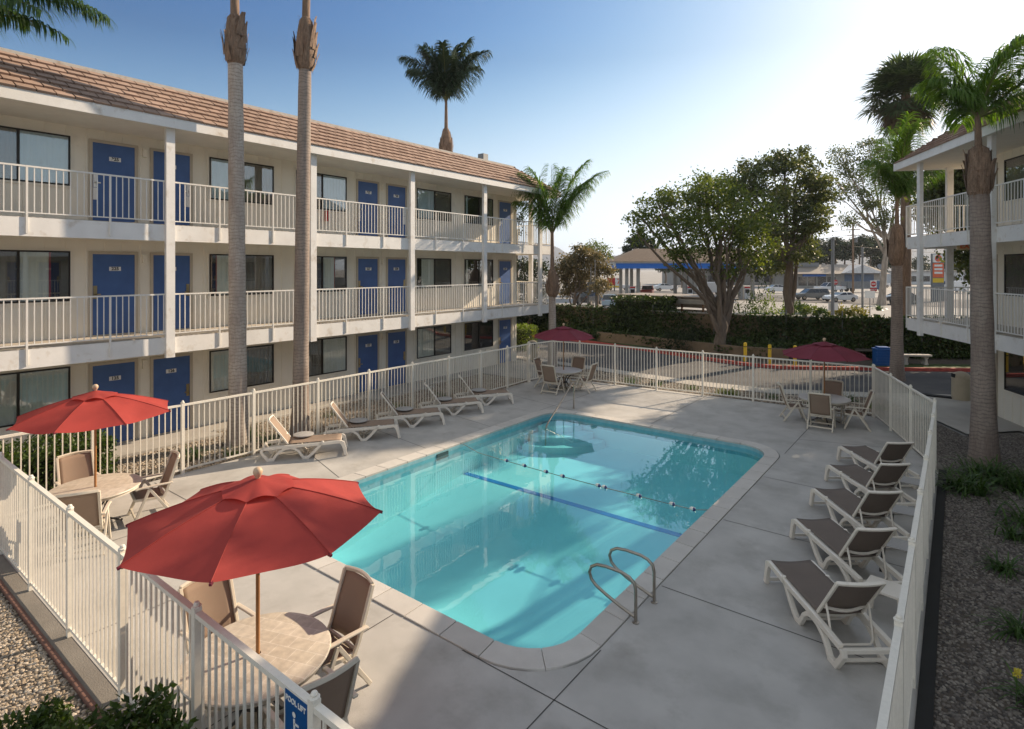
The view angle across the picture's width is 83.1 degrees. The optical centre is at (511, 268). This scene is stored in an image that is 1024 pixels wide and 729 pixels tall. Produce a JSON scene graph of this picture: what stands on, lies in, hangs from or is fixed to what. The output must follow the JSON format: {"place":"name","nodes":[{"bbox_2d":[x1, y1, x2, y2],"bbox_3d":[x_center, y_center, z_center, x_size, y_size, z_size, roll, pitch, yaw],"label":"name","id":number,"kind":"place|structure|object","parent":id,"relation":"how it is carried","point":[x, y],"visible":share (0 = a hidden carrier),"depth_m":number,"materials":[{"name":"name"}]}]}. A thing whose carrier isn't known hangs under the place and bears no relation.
{"place":"outdoors","nodes":[
{"label":"outdoors","id":0,"kind":"place"},
{"bbox_2d":[0,591,95,728],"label":"gravel","id":1,"kind":"structure","parent":0,"point":[31,674],"depth_m":6.41,"materials":[{"name":"gravel"}]},
{"bbox_2d":[52,680,198,728],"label":"shrub","id":2,"kind":"object","parent":1,"relation":"on","point":[145,716],"visible":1,"depth_m":4.43,"materials":[{"name":"green plant"}]},
{"bbox_2d":[103,360,543,455],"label":"entrance walk","id":3,"kind":"structure","parent":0,"point":[149,439],"depth_m":18.00,"materials":[{"name":"concrete"}]},
{"bbox_2d":[110,373,477,460],"bbox_3d":[-7.813,4.465,16.057,0.540,0.065,21.900,0,0,38],"label":"walk edging","id":4,"kind":"object","parent":3,"relation":"on","point":[174,444],"visible":0.41,"depth_m":16.11,"materials":[{"name":"concrete"}]},
{"bbox_2d":[3,378,937,728],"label":"deck","id":5,"kind":"structure","parent":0,"point":[677,660],"depth_m":7.31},
{"bbox_2d":[54,450,105,504],"bbox_3d":[-7.847,3.931,10.495,0.781,1.075,0.670,0,0,40],"label":"patio chair","id":6,"kind":"object","parent":5,"relation":"on","point":[76,465],"visible":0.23,"depth_m":10.66,"materials":[{"name":"beige plastic"}]},
{"bbox_2d":[53,489,111,563],"bbox_3d":[-6.773,3.931,9.115,0.670,1.075,0.781,0,0,-26],"label":"patio chair","id":7,"kind":"object","parent":5,"relation":"on","point":[87,505],"visible":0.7,"depth_m":8.94,"materials":[{"name":"beige plastic"}]},
{"bbox_2d":[6,384,170,534],"bbox_3d":[-7.163,3.223,9.938,2.216,2.489,2.216,0,0,12],"label":"patio umbrella","id":8,"kind":"object","parent":5,"relation":"on","point":[95,410],"visible":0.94,"depth_m":9.50,"materials":[{"name":"red fabric"}]},
{"bbox_2d":[49,473,142,530],"bbox_3d":[-7.163,4.104,9.938,1.368,0.730,1.368,0,0,-12],"label":"patio table","id":9,"kind":"object","parent":5,"relation":"on","point":[110,486],"visible":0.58,"depth_m":9.99,"materials":[{"name":"stone"}]},
{"bbox_2d":[127,450,179,520],"bbox_3d":[-6.479,3.931,10.496,0.781,1.075,0.670,0,0,-40],"label":"patio chair","id":10,"kind":"object","parent":5,"relation":"on","point":[143,495],"visible":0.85,"depth_m":10.47,"materials":[{"name":"beige plastic"}]},
{"bbox_2d":[176,579,255,716],"bbox_3d":[-3.150,3.931,6.236,0.781,1.075,0.670,0,0,36],"label":"patio chair","id":11,"kind":"object","parent":5,"relation":"on","point":[217,601],"visible":0.23,"depth_m":6.43,"materials":[{"name":"beige plastic"}]},
{"bbox_2d":[116,467,382,728],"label":"patio umbrella","id":12,"kind":"object","parent":5,"relation":"on","point":[257,522],"visible":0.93,"depth_m":5.14,"materials":[{"name":"red fabric"}]},
{"bbox_2d":[178,612,330,728],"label":"patio table","id":13,"kind":"object","parent":5,"relation":"on","point":[295,647],"visible":0.57,"depth_m":5.64,"materials":[{"name":"stone"}]},
{"bbox_2d":[0,342,528,512],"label":"pool fence","id":14,"kind":"object","parent":5,"relation":"on","point":[182,405],"visible":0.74,"depth_m":14.75,"materials":[{"name":"metal"}]},
{"bbox_2d":[260,415,347,461],"bbox_3d":[-4.962,3.993,13.902,1.950,0.956,0.645,0,0,-14],"label":"chaise lounger","id":15,"kind":"object","parent":5,"relation":"on","point":[283,433],"visible":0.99,"depth_m":13.77,"materials":[{"name":"white plastic"}]},
{"bbox_2d":[262,656,359,728],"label":"patio chair","id":16,"kind":"object","parent":5,"relation":"on","point":[337,692],"visible":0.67,"depth_m":5.01,"materials":[{"name":"beige plastic"}]},
{"bbox_2d":[309,565,374,685],"bbox_3d":[-1.929,3.931,6.234,0.670,1.075,0.781,0,0,42],"label":"patio chair","id":17,"kind":"object","parent":5,"relation":"on","point":[350,607],"visible":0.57,"depth_m":6.37,"materials":[{"name":"beige plastic"}]},
{"bbox_2d":[323,401,400,440],"bbox_3d":[-3.950,3.993,15.299,1.950,0.956,0.645,0,0,-13],"label":"chaise lounger","id":18,"kind":"object","parent":5,"relation":"on","point":[386,423],"visible":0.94,"depth_m":15.18,"materials":[{"name":"white plastic"}]},
{"bbox_2d":[375,391,444,429],"bbox_3d":[-2.925,3.993,16.597,1.950,0.956,0.645,0,0,-15],"label":"chaise lounger","id":19,"kind":"object","parent":5,"relation":"on","point":[419,411],"visible":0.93,"depth_m":16.50,"materials":[{"name":"white plastic"}]},
{"bbox_2d":[419,382,483,416],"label":"chaise lounger","id":20,"kind":"object","parent":5,"relation":"on","point":[467,401],"visible":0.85,"depth_m":17.81,"materials":[{"name":"white plastic"}]},
{"bbox_2d":[50,392,901,728],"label":"deck joints","id":21,"kind":"object","parent":5,"relation":"on","point":[600,650],"visible":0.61,"depth_m":6.91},
{"bbox_2d":[304,410,778,671],"bbox_3d":[0.839,4.488,12.376,7.100,0.078,10.570,0,0,38],"label":"pool coping","id":22,"kind":"object","parent":5,"relation":"on","point":[596,634],"visible":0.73,"depth_m":7.93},
{"bbox_2d":[332,425,757,554],"bbox_3d":[0.860,5.417,12.372,6.396,1.300,9.886,0,0,38],"label":"pool basin","id":23,"kind":"object","parent":5,"relation":"in","point":[393,499],"visible":0.07,"depth_m":14.94,"materials":[{"name":"paint"}]},
{"bbox_2d":[357,414,763,491],"bbox_3d":[0.860,4.627,12.372,6.396,0.280,9.886,0,0,38],"label":"waterline tile","id":24,"kind":"object","parent":23,"relation":"attached to","point":[381,478],"visible":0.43,"depth_m":15.44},
{"bbox_2d":[534,323,594,389],"bbox_3d":[1.921,3.237,21.497,2.216,2.459,2.216,0,0,3],"label":"patio umbrella","id":25,"kind":"object","parent":5,"relation":"on","point":[563,333],"visible":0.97,"depth_m":21.02,"materials":[{"name":"red fabric"}]},
{"bbox_2d":[588,563,638,624],"bbox_3d":[1.308,4.168,7.501,0.736,0.598,0.090,0,0,38],"label":"grab rail","id":26,"kind":"object","parent":5,"relation":"on","point":[635,621],"visible":1,"depth_m":7.43,"materials":[{"name":"metal"}]},
{"bbox_2d":[529,340,872,416],"bbox_3d":[6.086,3.666,20.727,11.664,1.602,1.271,0,0,28],"label":"pool fence","id":27,"kind":"object","parent":5,"relation":"on","point":[656,349],"visible":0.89,"depth_m":20.48,"materials":[{"name":"metal"}]},
{"bbox_2d":[806,392,835,432],"bbox_3d":[8.621,3.931,16.130,0.670,1.075,0.781,0,0,36],"label":"patio chair","id":28,"kind":"object","parent":5,"relation":"on","point":[819,405],"visible":1,"depth_m":15.95,"materials":[{"name":"beige plastic"}]},
{"bbox_2d":[782,338,870,424],"bbox_3d":[9.092,3.232,16.829,2.216,2.469,2.216,0,0,23],"label":"patio umbrella","id":29,"kind":"object","parent":5,"relation":"on","point":[824,351],"visible":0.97,"depth_m":16.38,"materials":[{"name":"red fabric"}]},
{"bbox_2d":[763,560,891,668],"bbox_3d":[3.918,3.993,7.287,0.645,0.956,1.950,0,0,-1],"label":"chaise lounger","id":30,"kind":"object","parent":5,"relation":"on","point":[820,590],"visible":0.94,"depth_m":6.81,"materials":[{"name":"fabric"}]},
{"bbox_2d":[789,518,902,584],"bbox_3d":[4.949,3.993,8.649,0.645,0.956,1.950,0,0,-1],"label":"chaise lounger","id":31,"kind":"object","parent":5,"relation":"on","point":[865,545],"visible":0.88,"depth_m":8.28,"materials":[{"name":"fabric"}]},
{"bbox_2d":[809,488,909,551],"bbox_3d":[5.926,3.993,9.954,0.645,0.956,1.950,0,0,0],"label":"chaise lounger","id":32,"kind":"object","parent":5,"relation":"on","point":[876,507],"visible":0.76,"depth_m":9.57,"materials":[{"name":"white plastic"}]},
{"bbox_2d":[824,463,916,507],"bbox_3d":[6.934,3.993,11.259,0.645,0.956,1.950,0,0,-1],"label":"chaise lounger","id":33,"kind":"object","parent":5,"relation":"on","point":[885,476],"visible":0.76,"depth_m":10.86,"materials":[{"name":"fabric"}]},
{"bbox_2d":[836,442,920,488],"bbox_3d":[7.901,3.993,12.543,0.645,0.956,1.950,0,0,0],"label":"chaise lounger","id":34,"kind":"object","parent":5,"relation":"on","point":[894,452],"visible":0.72,"depth_m":12.06,"materials":[{"name":"fabric"}]},
{"bbox_2d":[873,364,936,728],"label":"pool fence","id":35,"kind":"object","parent":5,"relation":"on","point":[898,687],"visible":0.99,"depth_m":7.16,"materials":[{"name":"metal"}]},
{"bbox_2d":[0,0,1023,453],"label":"sky","id":36,"kind":"structure","parent":0,"point":[648,92],"materials":[{"name":"blue"}]},
{"bbox_2d":[1,270,1023,700],"bbox_3d":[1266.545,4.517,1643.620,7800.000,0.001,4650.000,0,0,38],"label":"ground","id":37,"kind":"structure","parent":0,"point":[653,278],"depth_m":78.06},
{"bbox_2d":[0,579,101,719],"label":"brick edging","id":38,"kind":"object","parent":37,"relation":"on","point":[85,697],"visible":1,"depth_m":6.72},
{"bbox_2d":[0,0,117,51],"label":"palm tree","id":39,"kind":"object","parent":37,"relation":"on","point":[23,20],"visible":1,"depth_m":10.29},
{"bbox_2d":[0,429,119,499],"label":"hedge","id":40,"kind":"object","parent":37,"relation":"on","point":[42,461],"visible":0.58,"depth_m":11.88,"materials":[{"name":"green plant"}]},
{"bbox_2d":[0,693,121,728],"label":"shrub","id":41,"kind":"object","parent":37,"relation":"on","point":[58,714],"visible":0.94,"depth_m":4.79,"materials":[{"name":"green plant"}]},
{"bbox_2d":[0,555,139,728],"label":"mow strip","id":42,"kind":"object","parent":37,"relation":"on","point":[98,686],"visible":0.75,"depth_m":6.92,"materials":[{"name":"concrete"}]},
{"bbox_2d":[0,452,353,728],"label":"pool fence","id":43,"kind":"object","parent":42,"relation":"on","point":[200,620],"visible":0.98,"depth_m":5.99,"materials":[{"name":"metal"}]},
{"bbox_2d":[285,688,306,728],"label":"pool sign","id":44,"kind":"object","parent":43,"relation":"attached to","point":[295,712],"visible":1,"depth_m":4.01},
{"bbox_2d":[220,0,249,446],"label":"palm tree","id":45,"kind":"object","parent":37,"relation":"on","point":[234,42],"visible":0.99,"depth_m":14.77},
{"bbox_2d":[18,373,526,516],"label":"gravel","id":46,"kind":"structure","parent":37,"relation":"on","point":[149,454],"depth_m":15.76,"materials":[{"name":"gravel"}]},
{"bbox_2d":[0,47,560,451],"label":"motel building","id":47,"kind":"structure","parent":37,"relation":"on","point":[114,246],"depth_m":16.30,"materials":[{"name":"paint"}]},
{"bbox_2d":[0,364,72,429],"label":"window","id":48,"kind":"structure","parent":47,"relation":"in","point":[22,391],"depth_m":13.42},
{"bbox_2d":[0,248,72,305],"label":"window","id":49,"kind":"structure","parent":47,"relation":"in","point":[24,272],"depth_m":13.50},
{"bbox_2d":[0,123,72,187],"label":"window","id":50,"kind":"structure","parent":47,"relation":"in","point":[18,144],"depth_m":13.50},
{"bbox_2d":[89,358,137,443],"bbox_3d":[-10.132,3.407,14.732,0.085,2.120,1.080,0,0,38],"label":"door","id":51,"kind":"structure","parent":47,"relation":"in","point":[120,376],"depth_m":14.82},
{"bbox_2d":[89,251,137,336],"bbox_3d":[-10.132,0.617,14.732,0.085,2.120,1.080,0,0,38],"label":"door","id":52,"kind":"structure","parent":47,"relation":"in","point":[110,273],"depth_m":14.73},
{"bbox_2d":[89,138,137,222],"bbox_3d":[-10.132,-2.173,14.732,0.085,2.120,1.080,0,0,38],"label":"door","id":53,"kind":"structure","parent":47,"relation":"in","point":[105,157],"depth_m":14.73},
{"bbox_2d":[150,352,192,436],"bbox_3d":[-9.295,3.407,15.817,0.085,2.120,1.080,0,0,38],"label":"door","id":54,"kind":"structure","parent":47,"relation":"in","point":[171,379],"depth_m":15.84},
{"bbox_2d":[150,252,192,331],"bbox_3d":[-9.295,0.617,15.817,0.085,2.120,1.080,0,0,38],"label":"door","id":55,"kind":"structure","parent":47,"relation":"in","point":[183,261],"depth_m":15.92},
{"bbox_2d":[150,148,192,225],"bbox_3d":[-9.295,-2.173,15.817,0.085,2.120,1.080,0,0,38],"label":"door","id":56,"kind":"structure","parent":47,"relation":"in","point":[183,161],"depth_m":15.92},
{"bbox_2d":[207,342,274,394],"bbox_3d":[-8.099,2.962,17.395,0.055,1.310,2.070,0,0,38],"label":"window","id":57,"kind":"structure","parent":47,"relation":"in","point":[260,357],"depth_m":17.58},
{"bbox_2d":[207,252,274,297],"bbox_3d":[-8.099,0.172,17.395,0.055,1.310,2.070,0,0,38],"label":"window","id":58,"kind":"structure","parent":47,"relation":"in","point":[260,267],"depth_m":17.55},
{"bbox_2d":[207,155,274,206],"bbox_3d":[-8.099,-2.618,17.395,0.055,1.310,2.070,0,0,38],"label":"window","id":59,"kind":"structure","parent":47,"relation":"in","point":[258,176],"depth_m":17.54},
{"bbox_2d":[294,254,347,293],"bbox_3d":[-6.423,0.172,19.569,0.055,1.310,2.060,0,0,38],"label":"window","id":60,"kind":"structure","parent":47,"relation":"in","point":[332,270],"depth_m":19.91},
{"bbox_2d":[294,168,347,212],"bbox_3d":[-6.423,-2.618,19.569,0.055,1.310,2.060,0,0,38],"label":"window","id":61,"kind":"structure","parent":47,"relation":"in","point":[329,186],"depth_m":19.87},
{"bbox_2d":[309,334,347,377],"bbox_3d":[-6.423,2.962,19.569,0.055,1.310,2.060,0,0,38],"label":"window","id":62,"kind":"structure","parent":47,"relation":"in","point":[328,355],"depth_m":19.77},
{"bbox_2d":[356,332,378,393],"bbox_3d":[-5.239,3.407,21.081,0.085,2.120,1.030,0,0,38],"label":"door","id":63,"kind":"structure","parent":47,"relation":"in","point":[367,345],"depth_m":21.04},
{"bbox_2d":[356,257,378,315],"bbox_3d":[-5.239,0.617,21.081,0.085,2.120,1.030,0,0,38],"label":"door","id":64,"kind":"structure","parent":47,"relation":"in","point":[367,268],"depth_m":21.07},
{"bbox_2d":[356,179,378,235],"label":"door","id":65,"kind":"structure","parent":47,"relation":"in","point":[367,191],"depth_m":21.07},
{"bbox_2d":[386,329,406,387],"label":"door","id":66,"kind":"structure","parent":47,"relation":"in","point":[396,340],"depth_m":22.17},
{"bbox_2d":[386,257,406,313],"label":"door","id":67,"kind":"structure","parent":47,"relation":"in","point":[396,268],"depth_m":22.17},
{"bbox_2d":[386,183,406,237],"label":"door","id":68,"kind":"structure","parent":47,"relation":"in","point":[396,195],"depth_m":22.17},
{"bbox_2d":[415,323,451,359],"bbox_3d":[-3.188,2.962,23.767,0.055,1.310,2.060,0,0,38],"label":"window","id":69,"kind":"structure","parent":47,"relation":"in","point":[431,341],"depth_m":23.73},
{"bbox_2d":[415,257,451,289],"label":"window","id":70,"kind":"structure","parent":47,"relation":"in","point":[428,270],"depth_m":23.73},
{"bbox_2d":[415,187,451,222],"bbox_3d":[-3.188,-2.618,23.767,0.055,1.310,2.060,0,0,38],"label":"window","id":71,"kind":"structure","parent":47,"relation":"in","point":[425,198],"depth_m":23.73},
{"bbox_2d":[463,319,493,351],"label":"window","id":72,"kind":"structure","parent":47,"relation":"in","point":[477,335],"depth_m":25.93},
{"bbox_2d":[463,258,493,287],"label":"window","id":73,"kind":"structure","parent":47,"relation":"in","point":[472,267],"depth_m":25.82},
{"bbox_2d":[463,194,493,226],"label":"window","id":74,"kind":"structure","parent":47,"relation":"in","point":[472,205],"depth_m":25.82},
{"bbox_2d":[498,318,511,363],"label":"door","id":75,"kind":"structure","parent":47,"relation":"in","point":[504,325],"depth_m":27.45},
{"bbox_2d":[498,260,511,304],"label":"door","id":76,"kind":"structure","parent":47,"relation":"in","point":[504,266],"depth_m":27.51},
{"bbox_2d":[290,0,319,434],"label":"palm tree","id":77,"kind":"object","parent":37,"relation":"on","point":[305,45],"visible":0.98,"depth_m":15.65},
{"bbox_2d":[398,36,492,151],"bbox_3d":[-4.147,-4.926,35.696,5.113,18.985,4.320,0,0,38],"label":"palm tree","id":78,"kind":"object","parent":37,"relation":"on","point":[445,74],"visible":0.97,"depth_m":35.32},
{"bbox_2d":[510,159,610,366],"bbox_3d":[2.035,-0.277,26.544,4.411,9.688,3.686,0,0,38],"label":"palm tree","id":79,"kind":"object","parent":37,"relation":"on","point":[562,206],"visible":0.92,"depth_m":26.29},
{"bbox_2d":[559,369,914,415],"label":"gravel","id":80,"kind":"structure","parent":37,"relation":"on","point":[602,376],"depth_m":21.25,"materials":[{"name":"gravel"}]},
{"bbox_2d":[525,302,970,358],"bbox_3d":[7.718,3.383,42.319,79.106,2.531,16.182,0,0,29],"label":"hedge","id":81,"kind":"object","parent":37,"relation":"on","point":[865,332],"depth_m":29.77,"materials":[{"name":"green plant"}]},
{"bbox_2d":[532,335,969,371],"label":"red kerb","id":82,"kind":"structure","parent":37,"relation":"on","point":[834,367],"depth_m":25.85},
{"bbox_2d":[775,263,889,287],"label":"shop building","id":83,"kind":"structure","parent":37,"relation":"on","point":[811,275],"depth_m":137.97,"materials":[{"name":"paint"}]},
{"bbox_2d":[821,136,915,305],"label":"broadleaf tree","id":84,"kind":"object","parent":37,"relation":"on","point":[867,206],"visible":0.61,"depth_m":71.27,"materials":[{"name":"green plant"}]},
{"bbox_2d":[856,111,944,380],"bbox_3d":[15.651,-0.809,23.241,3.153,10.752,3.242,0,0,38],"label":"palm tree","id":85,"kind":"object","parent":37,"relation":"on","point":[899,184],"visible":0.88,"depth_m":23.19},
{"bbox_2d":[914,469,946,728],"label":"bed edging","id":86,"kind":"object","parent":37,"relation":"on","point":[924,716],"visible":0.89,"depth_m":7.18,"materials":[{"name":"rubber"}]},
{"bbox_2d":[893,90,1023,426],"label":"motel building","id":87,"kind":"structure","parent":37,"relation":"on","point":[944,151],"depth_m":17.05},
{"bbox_2d":[1004,352,1023,396],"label":"window","id":88,"kind":"structure","parent":87,"relation":"in","point":[1013,363],"depth_m":16.73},
{"bbox_2d":[1004,252,1023,297],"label":"window","id":89,"kind":"structure","parent":87,"relation":"in","point":[1013,261],"depth_m":16.72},
{"bbox_2d":[1004,153,1023,202],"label":"window","id":90,"kind":"structure","parent":87,"relation":"in","point":[1014,165],"depth_m":16.74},
{"bbox_2d":[899,415,1023,728],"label":"gravel","id":91,"kind":"structure","parent":37,"relation":"on","point":[970,662],"depth_m":7.73,"materials":[{"name":"gravel"}]},
{"bbox_2d":[910,33,1023,465],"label":"palm tree","id":92,"kind":"object","parent":37,"relation":"on","point":[976,100],"visible":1,"depth_m":13.30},
{"bbox_2d":[935,459,1007,504],"bbox_3d":[9.139,4.319,11.681,1.488,0.690,1.470,0,0,-18],"label":"agapanthus","id":93,"kind":"object","parent":37,"relation":"on","point":[963,486],"visible":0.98,"depth_m":11.58,"materials":[{"name":"green plant"}]},
{"bbox_2d":[937,453,1023,500],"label":"agapanthus","id":94,"kind":"object","parent":37,"relation":"on","point":[996,471],"visible":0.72,"depth_m":12.24,"materials":[{"name":"green plant"}]},
{"bbox_2d":[968,599,1023,644],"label":"agapanthus","id":95,"kind":"object","parent":37,"relation":"on","point":[1018,631],"visible":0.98,"depth_m":7.07,"materials":[{"name":"green plant"}]},
{"bbox_2d":[332,447,741,647],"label":"pool floor","id":96,"kind":"structure","parent":0,"point":[503,564],"depth_m":11.82,"materials":[{"name":"paint"}]},
{"bbox_2d":[522,421,604,454],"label":"pool steps","id":97,"kind":"structure","parent":96,"relation":"on","point":[566,438],"depth_m":16.84,"materials":[{"name":"paint"}]},
{"bbox_2d":[464,472,681,536],"bbox_3d":[1.321,5.264,12.970,6.380,0.005,0.160,0,0,38],"label":"lane marking","id":98,"kind":"object","parent":96,"relation":"on","point":[673,533],"visible":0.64,"depth_m":12.81,"materials":[{"name":"tile"}]},
{"bbox_2d":[581,330,871,350],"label":"bank","id":99,"kind":"structure","parent":0,"point":[861,349],"depth_m":28.86,"materials":[{"name":"soil"}]},
{"bbox_2d":[608,294,679,335],"bbox_3d":[7.972,2.931,35.235,4.098,2.847,2.081,0,0,38],"label":"ivy mound","id":100,"kind":"object","parent":99,"relation":"on","point":[625,301],"visible":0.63,"depth_m":34.86,"materials":[{"name":"green plant"}]},
{"bbox_2d":[518,237,963,269],"bbox_3d":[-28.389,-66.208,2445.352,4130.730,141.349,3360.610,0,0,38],"label":"hills","id":101,"kind":"structure","parent":0,"point":[557,250],"depth_m":2271.91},
{"bbox_2d":[519,289,964,306],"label":"street","id":102,"kind":"structure","parent":0,"point":[820,300],"depth_m":84.80,"materials":[{"name":"asphalt"}]},
{"bbox_2d":[604,249,757,298],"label":"filling station","id":103,"kind":"object","parent":102,"relation":"on","point":[637,259],"visible":0.32,"depth_m":86.20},
{"bbox_2d":[517,338,969,394],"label":"road","id":104,"kind":"structure","parent":0,"point":[933,382],"depth_m":25.07,"materials":[{"name":"asphalt"}]},
{"bbox_2d":[534,332,969,366],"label":"planted bank","id":105,"kind":"structure","parent":0,"point":[915,361],"depth_m":27.56,"materials":[{"name":"plant"}]},
{"bbox_2d":[517,256,557,331],"bbox_3d":[1.299,1.856,40.265,3.936,5.652,5.234,0,0,-6],"label":"broadleaf tree","id":106,"kind":"object","parent":105,"relation":"on","point":[523,267],"visible":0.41,"depth_m":39.18,"materials":[{"name":"green plant"}]},
{"bbox_2d":[548,242,618,305],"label":"broadleaf tree","id":107,"kind":"object","parent":105,"relation":"on","point":[567,269],"visible":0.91,"depth_m":45.02,"materials":[{"name":"green plant"}]},
{"bbox_2d":[615,293,715,311],"bbox_3d":[10.053,3.047,36.624,6.200,2.840,3.200,0,0,45],"label":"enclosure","id":108,"kind":"object","parent":105,"relation":"on","point":[691,300],"visible":0.27,"depth_m":36.83,"materials":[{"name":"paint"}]},
{"bbox_2d":[517,319,856,359],"bbox_3d":[5.950,3.849,35.654,26.286,1.168,4.374,0,0,39],"label":"ivy groundcover","id":109,"kind":"object","parent":105,"relation":"on","point":[620,331],"visible":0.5,"depth_m":31.64,"materials":[{"name":"green plant"}]},
{"bbox_2d":[597,332,788,360],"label":"retaining wall","id":110,"kind":"structure","parent":105,"relation":"on","point":[705,347],"depth_m":30.59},
{"bbox_2d":[620,165,792,355],"bbox_3d":[9.645,-0.368,29.959,7.962,10.303,7.207,0,0,38],"label":"broadleaf tree","id":111,"kind":"object","parent":105,"relation":"on","point":[719,306],"visible":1,"depth_m":29.51,"materials":[{"name":"green plant"}]},
{"bbox_2d":[711,144,846,315],"bbox_3d":[17.617,-1.940,37.761,8.654,13.264,6.742,0,0,-11],"label":"broadleaf tree","id":112,"kind":"object","parent":105,"relation":"on","point":[815,197],"visible":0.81,"depth_m":37.27,"materials":[{"name":"green plant"}]},
{"bbox_2d":[852,47,952,317],"bbox_3d":[24.385,-4.529,36.114,5.691,18.191,5.604,0,0,38],"label":"fan palm","id":113,"kind":"object","parent":105,"relation":"on","point":[892,81],"visible":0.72,"depth_m":35.43,"materials":[{"name":"green plant"}]},
{"bbox_2d":[892,169,969,289],"bbox_3d":[27.433,-1.414,27.483,15.202,12.200,10.334,0,0,38],"label":"broadleaf tree","id":114,"kind":"object","parent":105,"relation":"on","point":[937,193],"visible":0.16,"depth_m":28.58,"materials":[{"name":"green plant"}]},
{"bbox_2d":[517,356,1023,433],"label":"sidewalk","id":115,"kind":"structure","parent":0,"point":[953,413],"depth_m":19.19,"materials":[{"name":"concrete"}]},
{"bbox_2d":[951,371,970,400],"bbox_3d":[15.400,3.987,19.821,0.570,0.960,0.570,0,0,18],"label":"litter bin","id":116,"kind":"object","parent":115,"relation":"on","point":[960,385],"visible":0.93,"depth_m":19.63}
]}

